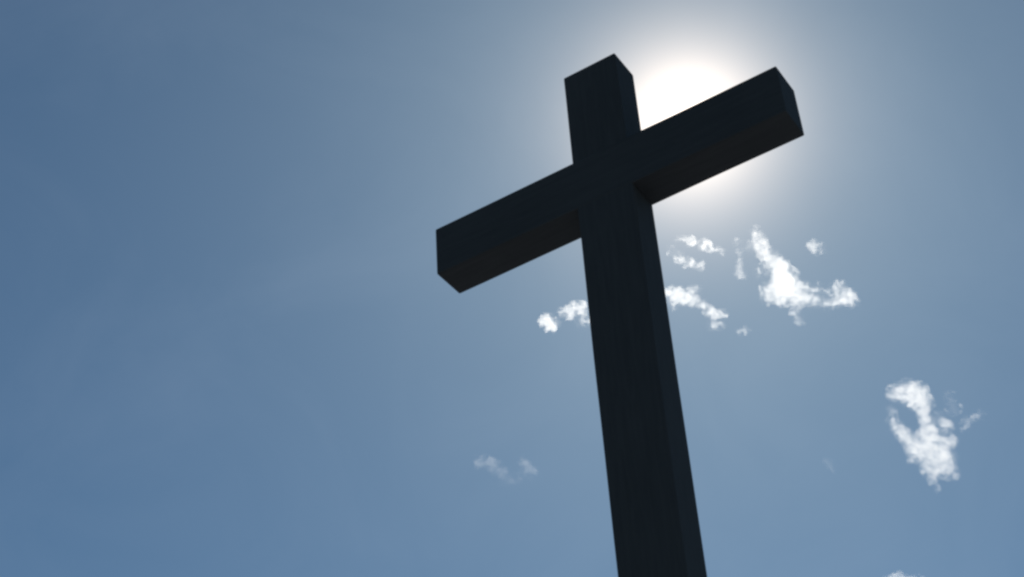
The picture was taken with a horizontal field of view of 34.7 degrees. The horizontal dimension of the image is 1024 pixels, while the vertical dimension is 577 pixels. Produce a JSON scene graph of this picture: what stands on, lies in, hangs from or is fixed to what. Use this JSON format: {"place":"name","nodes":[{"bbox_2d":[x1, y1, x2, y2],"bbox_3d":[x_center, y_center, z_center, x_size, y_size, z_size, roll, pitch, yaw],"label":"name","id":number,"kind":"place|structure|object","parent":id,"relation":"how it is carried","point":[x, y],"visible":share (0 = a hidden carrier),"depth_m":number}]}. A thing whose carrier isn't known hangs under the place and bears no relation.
{"place":"outdoors","nodes":[
{"label":"outdoors","id":0,"kind":"place"},
{"bbox_2d":[0,0,1023,576],"label":"sky","id":1,"kind":"structure","parent":0,"point":[233,343]},
{"label":"ground","id":2,"kind":"structure","parent":0,"visible":0},
{"bbox_2d":[436,53,803,576],"bbox_3d":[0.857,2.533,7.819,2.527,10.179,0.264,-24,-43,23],"label":"cross","id":3,"kind":"object","parent":2,"relation":"on","point":[612,184],"visible":1,"depth_m":9.92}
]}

